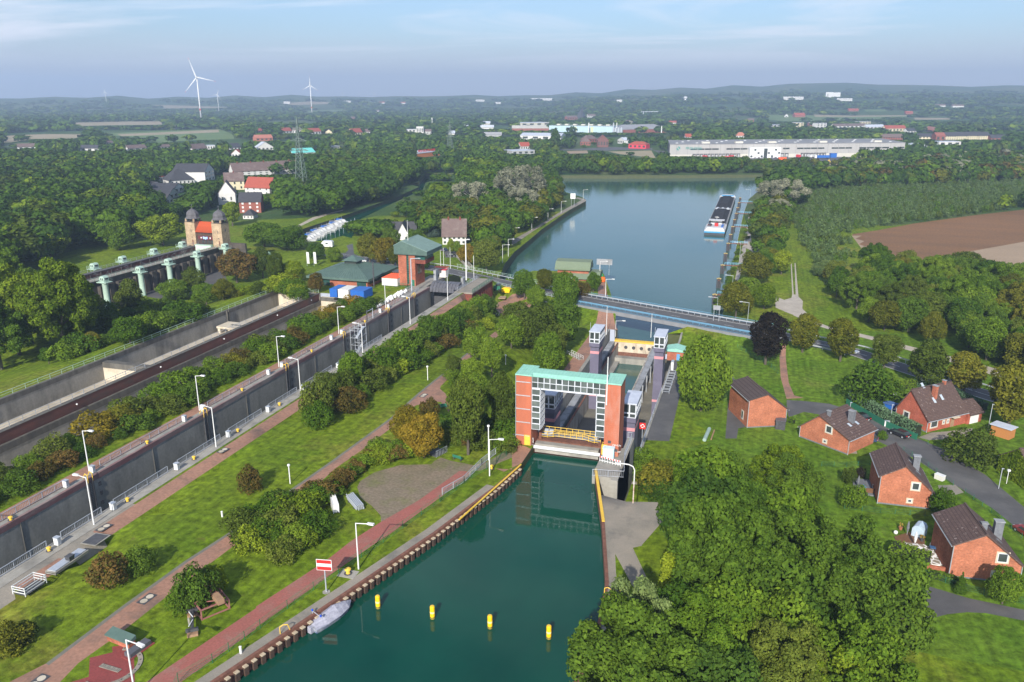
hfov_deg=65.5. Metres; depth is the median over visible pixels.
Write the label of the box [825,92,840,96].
building
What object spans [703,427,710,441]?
long tank
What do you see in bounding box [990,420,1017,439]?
garden shed
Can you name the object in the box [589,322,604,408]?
guide tower
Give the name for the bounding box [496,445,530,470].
quay apron
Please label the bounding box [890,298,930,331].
broadleaf tree
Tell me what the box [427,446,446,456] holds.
foot stairs
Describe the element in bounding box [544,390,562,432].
guide tower
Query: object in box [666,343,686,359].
brick hut
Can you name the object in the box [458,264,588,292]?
road railing
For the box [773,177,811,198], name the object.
willow
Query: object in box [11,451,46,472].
shrub
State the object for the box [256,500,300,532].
shrub
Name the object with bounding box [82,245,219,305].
aqueduct
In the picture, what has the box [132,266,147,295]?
valve tower
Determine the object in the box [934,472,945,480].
garden box
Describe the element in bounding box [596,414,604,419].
window
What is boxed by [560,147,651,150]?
road
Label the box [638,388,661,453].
pit railing
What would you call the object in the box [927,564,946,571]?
garden wall
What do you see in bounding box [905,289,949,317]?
broadleaf tree
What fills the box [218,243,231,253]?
valve tower
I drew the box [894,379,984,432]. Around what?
brick house
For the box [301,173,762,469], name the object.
bank
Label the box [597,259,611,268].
display board
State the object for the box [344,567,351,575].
mooring bollard
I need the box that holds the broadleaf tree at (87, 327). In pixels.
[84,323,101,333]
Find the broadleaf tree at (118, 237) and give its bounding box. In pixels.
[99,220,136,249]
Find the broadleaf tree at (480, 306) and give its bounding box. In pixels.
[473,304,484,318]
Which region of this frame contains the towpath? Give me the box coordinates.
[735,217,755,280]
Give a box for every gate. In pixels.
[194,244,212,250]
[430,269,464,304]
[533,426,603,460]
[614,338,653,357]
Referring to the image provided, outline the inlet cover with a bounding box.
[216,321,245,332]
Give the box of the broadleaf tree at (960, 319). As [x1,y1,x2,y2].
[947,299,976,329]
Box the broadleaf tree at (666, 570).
[656,551,697,599]
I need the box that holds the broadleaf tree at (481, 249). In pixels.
[471,238,500,269]
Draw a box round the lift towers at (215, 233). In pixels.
[184,205,229,256]
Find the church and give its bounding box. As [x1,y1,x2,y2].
[577,106,585,117]
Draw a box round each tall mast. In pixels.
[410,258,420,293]
[465,239,469,279]
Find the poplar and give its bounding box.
[549,128,560,146]
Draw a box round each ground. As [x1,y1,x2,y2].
[0,210,1023,681]
[567,150,587,153]
[608,150,654,157]
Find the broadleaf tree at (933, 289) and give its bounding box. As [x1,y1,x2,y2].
[928,288,944,296]
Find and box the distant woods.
[0,88,1023,267]
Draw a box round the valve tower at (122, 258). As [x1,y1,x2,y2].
[117,256,129,263]
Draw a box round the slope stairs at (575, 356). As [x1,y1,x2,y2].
[567,350,583,359]
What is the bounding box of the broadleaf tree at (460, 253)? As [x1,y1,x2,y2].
[456,243,473,262]
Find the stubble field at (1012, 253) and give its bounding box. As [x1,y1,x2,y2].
[956,242,1023,264]
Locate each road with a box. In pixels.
[323,253,553,296]
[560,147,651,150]
[786,333,995,401]
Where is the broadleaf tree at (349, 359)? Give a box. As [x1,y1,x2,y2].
[337,349,367,383]
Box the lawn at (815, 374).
[658,324,1023,671]
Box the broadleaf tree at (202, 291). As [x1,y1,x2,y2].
[190,282,218,304]
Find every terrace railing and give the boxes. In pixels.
[457,276,475,289]
[472,277,490,291]
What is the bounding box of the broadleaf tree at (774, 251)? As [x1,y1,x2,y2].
[768,248,778,255]
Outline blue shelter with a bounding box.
[883,401,898,411]
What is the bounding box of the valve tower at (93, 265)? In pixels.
[86,262,101,271]
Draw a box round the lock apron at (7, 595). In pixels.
[0,504,134,608]
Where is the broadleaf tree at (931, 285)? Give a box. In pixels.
[922,283,935,288]
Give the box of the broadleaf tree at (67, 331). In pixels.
[58,325,84,341]
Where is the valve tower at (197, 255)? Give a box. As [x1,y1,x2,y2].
[190,251,202,271]
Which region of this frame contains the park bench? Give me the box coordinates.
[452,454,461,460]
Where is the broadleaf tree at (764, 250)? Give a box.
[759,248,774,257]
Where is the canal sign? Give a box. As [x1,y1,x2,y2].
[316,559,331,593]
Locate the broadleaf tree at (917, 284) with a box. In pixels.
[900,274,929,291]
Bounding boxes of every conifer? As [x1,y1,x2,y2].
[405,204,420,228]
[426,217,440,237]
[951,572,967,594]
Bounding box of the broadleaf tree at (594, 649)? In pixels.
[565,589,700,681]
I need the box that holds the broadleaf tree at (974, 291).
[955,285,996,299]
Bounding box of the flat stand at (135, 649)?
[121,638,154,660]
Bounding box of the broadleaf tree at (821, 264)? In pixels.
[811,261,824,270]
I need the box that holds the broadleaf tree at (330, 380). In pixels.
[313,371,343,399]
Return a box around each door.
[912,528,922,537]
[950,418,954,426]
[969,415,978,423]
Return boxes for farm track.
[775,263,802,314]
[794,309,1019,377]
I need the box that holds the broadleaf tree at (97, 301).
[54,276,103,332]
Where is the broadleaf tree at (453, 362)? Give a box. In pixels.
[445,354,461,370]
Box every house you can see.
[17,143,34,148]
[80,145,98,150]
[125,144,146,150]
[150,183,183,192]
[153,188,177,198]
[160,144,169,147]
[165,194,172,202]
[174,163,214,181]
[190,143,206,149]
[206,145,214,148]
[217,179,236,204]
[223,171,244,189]
[229,143,240,149]
[231,149,239,155]
[238,192,263,212]
[243,209,257,218]
[244,177,273,193]
[253,134,272,140]
[255,141,272,149]
[281,127,291,132]
[307,128,320,133]
[349,128,361,134]
[392,221,417,230]
[397,219,409,239]
[416,126,423,132]
[425,129,431,134]
[441,217,466,244]
[455,278,493,300]
[466,125,493,128]
[484,132,501,136]
[505,149,534,153]
[518,142,529,148]
[531,98,551,100]
[555,258,602,280]
[565,115,576,119]
[580,138,590,145]
[581,135,596,141]
[597,135,608,146]
[618,137,628,143]
[628,141,649,148]
[728,376,788,427]
[736,132,744,137]
[783,97,803,99]
[792,113,804,116]
[792,122,803,126]
[798,404,877,454]
[812,123,826,127]
[831,124,846,127]
[836,98,852,100]
[846,123,865,127]
[855,121,870,123]
[862,124,883,127]
[869,442,934,508]
[881,134,902,139]
[883,125,905,131]
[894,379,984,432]
[903,128,915,132]
[917,133,932,138]
[925,126,935,131]
[931,132,945,139]
[931,502,1023,579]
[937,141,960,144]
[944,132,955,139]
[951,104,963,106]
[955,132,967,139]
[966,132,978,139]
[977,132,989,139]
[988,135,1002,139]
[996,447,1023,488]
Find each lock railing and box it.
[0,481,62,520]
[0,541,46,575]
[60,507,101,538]
[99,416,180,465]
[113,466,167,503]
[177,434,220,463]
[207,370,266,405]
[228,409,261,431]
[268,387,296,407]
[285,336,329,363]
[344,309,378,330]
[355,334,381,352]
[390,287,418,305]
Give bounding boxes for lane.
[324,244,357,255]
[922,586,1023,620]
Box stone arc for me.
[86,647,142,681]
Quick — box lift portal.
[515,364,626,456]
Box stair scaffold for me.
[350,322,366,352]
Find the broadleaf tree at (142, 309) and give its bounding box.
[134,305,158,315]
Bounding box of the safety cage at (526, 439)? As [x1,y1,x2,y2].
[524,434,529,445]
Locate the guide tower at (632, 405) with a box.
[623,390,641,457]
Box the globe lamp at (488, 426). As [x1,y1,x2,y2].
[487,425,489,459]
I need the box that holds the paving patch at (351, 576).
[337,568,359,578]
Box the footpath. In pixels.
[779,346,802,398]
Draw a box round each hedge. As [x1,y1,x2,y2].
[786,416,795,423]
[847,390,922,435]
[858,378,917,392]
[888,540,931,565]
[914,377,988,409]
[929,570,967,586]
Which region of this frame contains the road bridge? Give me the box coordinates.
[545,292,772,338]
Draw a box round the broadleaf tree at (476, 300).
[466,295,489,315]
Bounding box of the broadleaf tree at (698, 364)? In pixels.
[676,332,733,411]
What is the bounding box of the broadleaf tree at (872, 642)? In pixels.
[803,608,920,681]
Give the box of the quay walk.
[512,197,585,244]
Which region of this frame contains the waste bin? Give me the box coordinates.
[64,553,74,560]
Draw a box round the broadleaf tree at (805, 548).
[758,507,846,615]
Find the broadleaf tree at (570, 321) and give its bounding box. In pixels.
[542,298,582,341]
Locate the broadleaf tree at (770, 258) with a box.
[763,253,775,271]
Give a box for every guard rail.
[432,263,565,289]
[746,331,831,349]
[789,329,991,387]
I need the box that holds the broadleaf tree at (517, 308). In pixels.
[500,300,530,319]
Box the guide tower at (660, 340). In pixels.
[651,327,668,414]
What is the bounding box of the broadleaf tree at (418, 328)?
[413,327,428,340]
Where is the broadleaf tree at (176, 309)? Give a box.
[170,308,182,320]
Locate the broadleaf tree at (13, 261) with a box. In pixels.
[0,252,34,278]
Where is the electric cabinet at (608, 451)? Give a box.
[602,445,614,458]
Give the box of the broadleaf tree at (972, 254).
[952,251,985,261]
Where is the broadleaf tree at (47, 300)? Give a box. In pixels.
[12,257,97,345]
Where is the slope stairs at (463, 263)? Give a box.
[457,255,471,267]
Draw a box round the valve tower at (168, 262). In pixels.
[161,258,175,278]
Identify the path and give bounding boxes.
[0,298,404,521]
[10,303,530,681]
[15,293,465,589]
[147,471,472,681]
[298,210,342,226]
[563,328,607,371]
[596,282,616,329]
[725,377,745,437]
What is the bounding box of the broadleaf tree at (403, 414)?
[387,403,420,442]
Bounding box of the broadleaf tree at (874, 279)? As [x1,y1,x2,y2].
[860,276,878,297]
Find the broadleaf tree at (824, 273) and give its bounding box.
[822,263,834,277]
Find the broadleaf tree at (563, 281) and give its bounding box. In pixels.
[552,270,579,303]
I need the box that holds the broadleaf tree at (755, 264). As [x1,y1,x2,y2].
[737,252,774,279]
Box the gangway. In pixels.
[730,241,747,244]
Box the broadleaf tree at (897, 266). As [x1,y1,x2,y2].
[884,264,907,277]
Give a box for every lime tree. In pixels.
[112,278,143,309]
[222,201,239,225]
[445,377,485,454]
[447,238,453,251]
[453,241,460,251]
[485,370,514,423]
[491,235,501,250]
[536,268,552,289]
[552,323,568,349]
[773,249,793,273]
[789,313,822,352]
[825,317,860,361]
[871,332,905,369]
[906,338,950,383]
[945,350,988,390]
[987,360,1023,423]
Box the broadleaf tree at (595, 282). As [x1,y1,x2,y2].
[586,271,601,291]
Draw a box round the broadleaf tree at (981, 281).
[968,275,1000,293]
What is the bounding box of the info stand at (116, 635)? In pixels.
[104,626,135,647]
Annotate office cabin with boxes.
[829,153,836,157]
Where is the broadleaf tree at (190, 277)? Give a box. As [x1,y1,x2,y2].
[180,266,205,291]
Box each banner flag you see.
[306,252,309,263]
[313,252,316,263]
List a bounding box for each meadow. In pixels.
[104,129,233,142]
[308,109,342,112]
[769,115,907,120]
[864,109,886,111]
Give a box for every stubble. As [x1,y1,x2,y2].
[4,134,79,141]
[76,121,161,125]
[118,130,218,135]
[156,105,223,107]
[282,101,328,104]
[814,115,906,116]
[914,118,949,119]
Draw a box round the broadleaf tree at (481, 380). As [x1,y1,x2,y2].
[469,373,487,399]
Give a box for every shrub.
[0,461,18,485]
[0,468,41,499]
[0,619,34,659]
[7,619,39,646]
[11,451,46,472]
[26,460,57,480]
[28,431,72,462]
[44,340,86,361]
[44,448,80,471]
[56,432,82,450]
[58,331,102,355]
[68,409,124,437]
[69,442,96,462]
[81,550,128,589]
[85,431,107,448]
[87,317,113,334]
[92,334,113,348]
[101,402,142,427]
[105,313,131,330]
[107,395,152,415]
[110,427,127,439]
[116,412,155,431]
[123,544,157,577]
[134,315,156,336]
[135,310,175,333]
[136,378,182,400]
[141,394,164,410]
[142,408,162,421]
[152,393,187,415]
[154,309,180,327]
[157,366,207,393]
[160,296,174,309]
[161,299,206,322]
[162,576,199,618]
[170,561,220,613]
[172,381,210,406]
[184,366,209,383]
[186,380,209,395]
[188,300,210,314]
[196,562,228,590]
[200,376,214,390]
[201,356,226,374]
[208,367,232,385]
[218,352,246,370]
[218,506,265,534]
[221,288,243,297]
[223,361,249,377]
[227,520,266,551]
[228,347,250,359]
[232,523,274,555]
[234,285,248,295]
[236,463,262,494]
[239,337,266,353]
[239,507,274,526]
[240,286,258,294]
[240,357,253,369]
[240,498,269,523]
[244,333,279,349]
[246,350,269,364]
[246,518,283,542]
[249,280,268,294]
[255,341,287,363]
[256,489,293,507]
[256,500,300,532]
[260,279,279,292]
[260,514,292,539]
[261,501,306,533]
[262,533,304,566]
[266,272,296,289]
[266,487,301,504]
[267,342,288,353]
[268,328,287,343]
[268,530,306,554]
[272,278,306,294]
[273,494,322,522]
[276,521,320,553]
[278,333,301,348]
[284,325,301,331]
[285,313,319,327]
[286,283,304,296]
[286,322,307,330]
[286,329,309,344]
[287,287,309,299]
[291,524,323,548]
[292,508,339,539]
[293,489,327,510]
[298,380,334,419]
[299,482,336,504]
[300,400,334,430]
[300,477,342,499]
[302,326,315,337]
[305,321,326,334]
[311,310,330,322]
[315,318,330,329]
[317,306,335,321]
[319,478,345,497]
[326,303,344,315]
[326,312,344,325]
[328,466,356,485]
[330,389,368,412]
[332,298,349,311]
[332,366,358,395]
[332,475,348,490]
[333,306,355,321]
[334,385,367,405]
[336,463,365,480]
[343,294,360,304]
[343,352,372,368]
[345,307,360,316]
[345,458,365,473]
[346,382,371,396]
[347,300,367,314]
[349,453,375,467]
[350,296,377,310]
[354,366,390,392]
[359,448,381,461]
[362,345,397,373]
[362,443,391,465]
[363,356,377,373]
[364,436,388,450]
[367,296,383,304]
[376,364,398,383]
[377,442,403,462]
[378,359,403,376]
[379,330,417,359]
[383,444,410,461]
[391,438,414,457]
[392,355,413,376]
[396,345,427,370]
[400,326,434,347]
[401,327,422,350]
[403,441,431,457]
[417,345,434,360]
[418,396,439,414]
[423,339,440,357]
[426,342,444,351]
[427,321,447,340]
[432,315,460,339]
[432,333,461,349]
[436,312,462,336]
[438,412,486,431]
[441,369,461,379]
[441,428,460,446]
[447,379,459,387]
[447,434,463,446]
[448,306,468,319]
[449,309,467,334]
[449,317,464,334]
[452,330,464,339]
[462,321,478,335]
[464,318,477,326]
[466,427,498,450]
[469,304,482,321]
[474,316,494,329]
[479,411,489,430]
[481,294,498,316]
[482,417,492,430]
[482,435,505,448]
[484,312,497,322]
[484,430,520,452]
[487,412,516,438]
[487,421,510,432]
[496,439,516,453]
[577,281,590,295]
[632,459,653,481]
[633,446,659,472]
[633,462,673,495]
[637,465,665,487]
[638,478,669,502]
[641,457,672,482]
[725,278,736,283]
[740,235,750,239]
[836,357,908,407]
[838,484,869,508]
[841,466,857,483]
[855,466,866,478]
[877,430,888,440]
[928,486,958,512]
[940,426,999,471]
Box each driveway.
[919,428,972,439]
[938,485,962,494]
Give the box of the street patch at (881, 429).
[875,428,889,436]
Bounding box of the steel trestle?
[188,583,229,620]
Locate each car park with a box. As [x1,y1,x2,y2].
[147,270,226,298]
[444,250,457,256]
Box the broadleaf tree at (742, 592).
[703,569,767,662]
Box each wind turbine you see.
[185,58,215,116]
[306,76,316,112]
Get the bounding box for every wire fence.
[173,449,507,681]
[821,461,869,466]
[844,505,934,515]
[903,446,953,483]
[927,572,1023,603]
[965,490,1022,537]
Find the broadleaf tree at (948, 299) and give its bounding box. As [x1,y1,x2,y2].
[945,294,959,316]
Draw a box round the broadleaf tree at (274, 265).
[266,251,284,278]
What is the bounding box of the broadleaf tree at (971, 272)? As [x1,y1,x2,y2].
[960,267,990,282]
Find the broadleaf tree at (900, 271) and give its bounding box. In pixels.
[888,263,919,281]
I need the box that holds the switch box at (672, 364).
[671,360,674,369]
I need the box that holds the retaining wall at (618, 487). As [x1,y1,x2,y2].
[592,438,633,500]
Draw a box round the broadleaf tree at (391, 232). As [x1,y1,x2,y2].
[380,226,400,243]
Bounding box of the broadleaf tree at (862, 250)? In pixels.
[858,242,883,259]
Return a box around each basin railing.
[0,289,318,395]
[0,291,312,427]
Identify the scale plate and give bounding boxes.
[99,663,121,672]
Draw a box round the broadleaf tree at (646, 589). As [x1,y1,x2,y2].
[601,574,677,679]
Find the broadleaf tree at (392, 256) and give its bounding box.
[386,246,397,265]
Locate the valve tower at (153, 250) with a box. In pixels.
[148,248,160,255]
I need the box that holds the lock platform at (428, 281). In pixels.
[392,275,444,306]
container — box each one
[330,285,345,297]
[338,285,356,297]
[350,286,372,297]
[381,276,399,285]
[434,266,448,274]
[439,268,447,277]
[501,287,510,292]
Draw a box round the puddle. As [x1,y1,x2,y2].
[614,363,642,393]
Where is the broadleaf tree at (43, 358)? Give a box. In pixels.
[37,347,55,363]
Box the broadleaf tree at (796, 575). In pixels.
[735,545,833,637]
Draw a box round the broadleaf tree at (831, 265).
[824,260,845,279]
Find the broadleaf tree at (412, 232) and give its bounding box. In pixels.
[406,229,424,238]
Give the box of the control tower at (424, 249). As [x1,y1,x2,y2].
[393,225,441,285]
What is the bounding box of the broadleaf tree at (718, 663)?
[664,637,763,681]
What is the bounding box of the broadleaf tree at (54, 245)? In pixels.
[45,232,70,257]
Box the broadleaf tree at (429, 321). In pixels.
[416,314,443,340]
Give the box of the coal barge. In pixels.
[704,194,734,235]
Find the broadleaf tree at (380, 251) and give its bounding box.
[369,237,395,263]
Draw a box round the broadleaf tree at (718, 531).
[667,487,789,602]
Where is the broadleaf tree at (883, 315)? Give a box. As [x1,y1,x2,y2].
[867,300,907,329]
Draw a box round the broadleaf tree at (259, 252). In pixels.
[250,245,269,277]
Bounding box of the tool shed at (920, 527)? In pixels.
[911,521,927,537]
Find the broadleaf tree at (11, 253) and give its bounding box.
[0,248,19,261]
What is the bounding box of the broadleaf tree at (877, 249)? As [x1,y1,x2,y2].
[861,245,895,259]
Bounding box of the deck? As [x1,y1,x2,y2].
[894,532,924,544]
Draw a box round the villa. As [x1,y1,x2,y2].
[162,169,194,182]
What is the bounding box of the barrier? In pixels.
[599,456,620,466]
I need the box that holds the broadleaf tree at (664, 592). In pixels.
[644,579,705,635]
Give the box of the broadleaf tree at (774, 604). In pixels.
[753,586,831,671]
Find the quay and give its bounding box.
[587,495,661,681]
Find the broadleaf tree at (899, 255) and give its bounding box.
[893,249,916,258]
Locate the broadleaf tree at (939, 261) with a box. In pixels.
[917,254,956,275]
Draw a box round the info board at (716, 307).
[713,305,720,320]
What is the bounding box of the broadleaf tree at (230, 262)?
[214,248,257,282]
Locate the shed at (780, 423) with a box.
[775,417,786,429]
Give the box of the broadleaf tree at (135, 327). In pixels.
[109,316,146,343]
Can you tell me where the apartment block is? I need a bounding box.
[228,159,296,174]
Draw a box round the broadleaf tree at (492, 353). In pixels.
[477,337,504,376]
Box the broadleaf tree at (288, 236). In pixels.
[268,224,309,249]
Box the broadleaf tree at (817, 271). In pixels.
[813,268,822,276]
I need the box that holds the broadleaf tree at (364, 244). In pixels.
[356,232,381,261]
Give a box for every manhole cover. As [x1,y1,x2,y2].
[31,673,50,681]
[95,523,112,531]
[136,593,156,604]
[217,447,229,452]
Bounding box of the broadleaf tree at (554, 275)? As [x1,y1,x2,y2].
[550,272,560,285]
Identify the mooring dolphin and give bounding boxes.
[712,293,716,304]
[716,278,720,287]
[720,264,724,273]
[723,253,727,261]
[726,243,729,250]
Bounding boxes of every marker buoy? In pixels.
[375,595,380,608]
[430,605,434,619]
[487,614,492,628]
[546,624,550,639]
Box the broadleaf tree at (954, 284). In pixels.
[938,275,976,297]
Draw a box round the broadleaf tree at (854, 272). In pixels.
[849,266,873,276]
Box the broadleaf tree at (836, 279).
[826,270,848,296]
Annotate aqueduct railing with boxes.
[80,243,198,272]
[87,244,218,280]
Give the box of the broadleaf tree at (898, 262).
[891,259,903,265]
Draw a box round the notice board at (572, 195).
[570,193,574,200]
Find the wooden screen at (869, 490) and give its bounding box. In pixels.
[860,487,874,492]
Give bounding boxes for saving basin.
[0,291,320,444]
[0,296,349,468]
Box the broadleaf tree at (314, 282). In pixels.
[307,272,324,291]
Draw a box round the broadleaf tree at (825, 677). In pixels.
[795,645,866,681]
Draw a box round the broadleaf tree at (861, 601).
[808,560,905,649]
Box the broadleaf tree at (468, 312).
[462,308,475,320]
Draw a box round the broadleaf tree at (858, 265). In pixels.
[850,262,864,274]
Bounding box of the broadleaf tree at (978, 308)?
[942,296,984,328]
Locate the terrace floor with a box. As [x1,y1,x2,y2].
[853,478,874,496]
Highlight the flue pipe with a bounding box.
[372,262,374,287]
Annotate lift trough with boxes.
[560,341,654,447]
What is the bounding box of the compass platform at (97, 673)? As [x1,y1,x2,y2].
[72,642,142,681]
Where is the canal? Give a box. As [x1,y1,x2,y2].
[234,453,604,681]
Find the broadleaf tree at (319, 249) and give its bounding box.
[306,243,324,259]
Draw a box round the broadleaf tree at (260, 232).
[241,222,281,246]
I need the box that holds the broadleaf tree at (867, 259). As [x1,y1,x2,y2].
[858,253,888,270]
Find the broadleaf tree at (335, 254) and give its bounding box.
[325,247,342,261]
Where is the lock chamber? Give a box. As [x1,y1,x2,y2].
[0,287,460,587]
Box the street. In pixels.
[787,400,1023,524]
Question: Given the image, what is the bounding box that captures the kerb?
[46,353,467,664]
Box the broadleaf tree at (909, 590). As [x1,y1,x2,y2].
[862,548,938,657]
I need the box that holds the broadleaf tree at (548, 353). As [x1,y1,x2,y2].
[532,330,566,369]
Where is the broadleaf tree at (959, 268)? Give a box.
[955,265,961,274]
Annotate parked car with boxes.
[858,412,871,420]
[873,434,878,442]
[888,428,910,438]
[1012,524,1023,534]
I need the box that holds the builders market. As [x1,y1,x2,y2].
[417,149,439,156]
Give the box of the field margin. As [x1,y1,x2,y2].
[852,235,865,247]
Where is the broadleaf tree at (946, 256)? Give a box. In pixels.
[942,254,959,270]
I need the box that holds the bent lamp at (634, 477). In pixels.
[615,462,634,502]
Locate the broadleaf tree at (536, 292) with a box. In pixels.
[525,284,546,305]
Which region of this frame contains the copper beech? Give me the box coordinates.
[748,311,791,364]
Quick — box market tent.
[290,148,314,153]
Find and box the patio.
[906,542,942,565]
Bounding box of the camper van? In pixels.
[322,240,333,247]
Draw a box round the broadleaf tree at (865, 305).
[857,295,880,321]
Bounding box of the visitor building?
[306,255,398,286]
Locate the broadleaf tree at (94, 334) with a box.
[82,331,103,348]
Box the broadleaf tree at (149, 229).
[132,213,184,245]
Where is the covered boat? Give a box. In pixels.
[307,599,350,633]
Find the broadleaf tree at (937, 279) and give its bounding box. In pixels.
[923,276,948,284]
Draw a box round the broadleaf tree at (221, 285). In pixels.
[210,277,235,299]
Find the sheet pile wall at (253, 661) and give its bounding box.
[210,464,521,681]
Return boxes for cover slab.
[45,548,88,574]
[80,533,110,545]
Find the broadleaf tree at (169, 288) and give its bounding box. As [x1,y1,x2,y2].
[154,278,191,299]
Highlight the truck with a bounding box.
[814,155,829,158]
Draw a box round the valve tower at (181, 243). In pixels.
[175,241,188,248]
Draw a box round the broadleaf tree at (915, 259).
[908,256,921,262]
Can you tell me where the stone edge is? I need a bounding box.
[195,485,493,681]
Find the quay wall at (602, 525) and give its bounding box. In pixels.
[574,470,608,681]
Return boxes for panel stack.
[329,493,338,513]
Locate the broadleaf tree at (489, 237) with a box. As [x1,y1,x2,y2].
[479,235,497,253]
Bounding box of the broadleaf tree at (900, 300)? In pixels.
[896,295,922,326]
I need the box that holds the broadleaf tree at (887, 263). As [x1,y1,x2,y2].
[867,254,896,270]
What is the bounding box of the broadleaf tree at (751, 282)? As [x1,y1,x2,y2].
[733,277,761,296]
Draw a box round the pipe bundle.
[346,492,363,509]
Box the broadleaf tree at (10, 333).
[0,302,33,369]
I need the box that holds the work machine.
[494,283,500,290]
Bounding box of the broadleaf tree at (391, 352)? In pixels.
[375,346,398,363]
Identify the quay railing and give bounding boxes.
[442,434,513,494]
[592,469,621,476]
[624,432,632,464]
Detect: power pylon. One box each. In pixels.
[290,117,307,181]
[447,121,453,147]
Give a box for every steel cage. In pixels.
[662,386,670,393]
[664,380,671,387]
[666,375,673,382]
[668,370,675,377]
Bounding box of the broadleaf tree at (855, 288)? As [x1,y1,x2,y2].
[836,272,875,308]
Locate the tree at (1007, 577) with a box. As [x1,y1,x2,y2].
[984,564,1023,603]
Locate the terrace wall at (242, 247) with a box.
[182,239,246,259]
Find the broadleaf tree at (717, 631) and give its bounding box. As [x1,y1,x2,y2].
[658,581,757,681]
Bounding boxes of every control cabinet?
[52,535,61,545]
[62,479,68,487]
[88,464,95,472]
[108,501,116,510]
[173,462,179,469]
[181,415,186,421]
[225,430,230,437]
[265,405,270,412]
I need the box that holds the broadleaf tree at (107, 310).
[93,300,124,329]
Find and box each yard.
[496,293,527,312]
[646,360,683,440]
[654,150,860,161]
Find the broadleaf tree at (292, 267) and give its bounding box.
[281,260,306,277]
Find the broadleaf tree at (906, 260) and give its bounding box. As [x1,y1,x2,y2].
[893,257,911,265]
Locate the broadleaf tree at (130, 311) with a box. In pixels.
[120,307,136,316]
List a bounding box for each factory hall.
[512,125,548,130]
[520,122,548,124]
[520,133,565,139]
[549,124,620,132]
[602,124,665,132]
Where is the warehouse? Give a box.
[668,138,905,157]
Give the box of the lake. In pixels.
[503,178,758,341]
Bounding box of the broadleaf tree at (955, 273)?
[945,268,958,277]
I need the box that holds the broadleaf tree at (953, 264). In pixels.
[920,256,955,267]
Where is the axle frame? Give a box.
[185,607,198,637]
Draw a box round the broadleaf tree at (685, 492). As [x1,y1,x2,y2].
[655,463,746,548]
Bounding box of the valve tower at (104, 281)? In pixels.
[96,275,112,305]
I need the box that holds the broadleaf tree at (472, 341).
[462,325,490,360]
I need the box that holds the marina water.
[303,176,440,241]
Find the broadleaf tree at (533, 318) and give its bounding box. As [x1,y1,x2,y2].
[519,302,559,349]
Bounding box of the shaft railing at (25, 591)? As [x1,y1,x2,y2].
[11,572,46,596]
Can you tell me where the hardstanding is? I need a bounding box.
[357,452,511,521]
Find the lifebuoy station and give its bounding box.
[639,423,645,433]
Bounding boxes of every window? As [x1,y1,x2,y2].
[357,281,365,286]
[370,271,392,283]
[406,255,408,282]
[531,424,539,429]
[532,377,537,382]
[532,382,537,387]
[532,389,539,395]
[532,395,539,400]
[532,401,539,406]
[532,406,539,412]
[532,412,539,418]
[532,418,539,423]
[538,377,543,382]
[538,383,543,388]
[544,378,549,383]
[544,383,549,388]
[550,379,555,383]
[550,384,555,389]
[556,379,561,384]
[556,385,561,390]
[562,380,568,385]
[562,385,567,390]
[568,381,574,385]
[568,386,574,391]
[574,386,580,392]
[575,381,580,386]
[581,382,586,387]
[581,387,586,392]
[587,382,592,387]
[587,388,592,393]
[593,383,599,388]
[593,388,599,394]
[595,431,603,437]
[596,402,604,408]
[596,408,604,413]
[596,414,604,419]
[596,419,604,425]
[596,425,603,431]
[597,396,604,402]
[599,389,605,394]
[600,384,605,389]
[825,424,832,434]
[903,410,909,417]
[906,498,913,503]
[910,481,921,491]
[929,421,937,428]
[995,551,1010,563]
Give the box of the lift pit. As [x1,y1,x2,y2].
[510,329,682,477]
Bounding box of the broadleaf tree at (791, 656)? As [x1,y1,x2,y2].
[734,615,828,681]
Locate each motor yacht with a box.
[306,232,319,237]
[307,236,315,240]
[310,228,324,234]
[313,231,323,236]
[320,223,334,230]
[329,221,341,226]
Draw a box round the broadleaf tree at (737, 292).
[717,281,754,318]
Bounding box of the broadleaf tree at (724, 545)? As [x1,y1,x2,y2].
[678,508,762,579]
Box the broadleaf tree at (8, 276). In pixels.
[0,263,40,354]
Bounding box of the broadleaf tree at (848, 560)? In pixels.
[832,556,881,613]
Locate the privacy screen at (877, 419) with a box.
[846,398,917,439]
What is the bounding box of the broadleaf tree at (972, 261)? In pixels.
[955,256,978,268]
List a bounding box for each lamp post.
[72,473,94,524]
[82,430,93,470]
[125,639,144,681]
[195,375,204,410]
[200,404,216,446]
[276,335,284,365]
[288,357,300,388]
[352,322,362,352]
[355,522,374,568]
[489,438,503,475]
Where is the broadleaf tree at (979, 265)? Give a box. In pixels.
[973,259,995,273]
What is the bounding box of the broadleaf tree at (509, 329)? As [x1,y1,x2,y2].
[494,313,526,348]
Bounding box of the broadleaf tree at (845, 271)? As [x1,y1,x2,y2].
[829,265,849,284]
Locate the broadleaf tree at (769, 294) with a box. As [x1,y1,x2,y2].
[751,283,779,308]
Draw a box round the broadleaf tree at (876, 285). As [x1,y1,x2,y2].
[861,280,890,300]
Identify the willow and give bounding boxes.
[451,181,490,199]
[493,164,545,191]
[493,176,522,188]
[508,187,542,201]
[514,174,547,189]
[755,179,790,196]
[768,199,792,207]
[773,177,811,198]
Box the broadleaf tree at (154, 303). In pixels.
[132,297,164,314]
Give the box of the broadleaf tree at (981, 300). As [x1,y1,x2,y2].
[965,293,995,308]
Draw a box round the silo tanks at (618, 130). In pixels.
[614,127,622,132]
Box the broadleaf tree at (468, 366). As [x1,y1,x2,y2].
[459,357,484,379]
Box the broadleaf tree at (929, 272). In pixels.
[917,264,946,281]
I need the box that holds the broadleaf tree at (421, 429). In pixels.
[399,411,443,457]
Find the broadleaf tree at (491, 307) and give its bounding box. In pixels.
[482,294,494,313]
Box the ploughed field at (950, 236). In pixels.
[852,210,1023,259]
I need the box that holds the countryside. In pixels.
[0,83,1023,225]
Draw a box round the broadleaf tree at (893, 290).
[874,281,908,302]

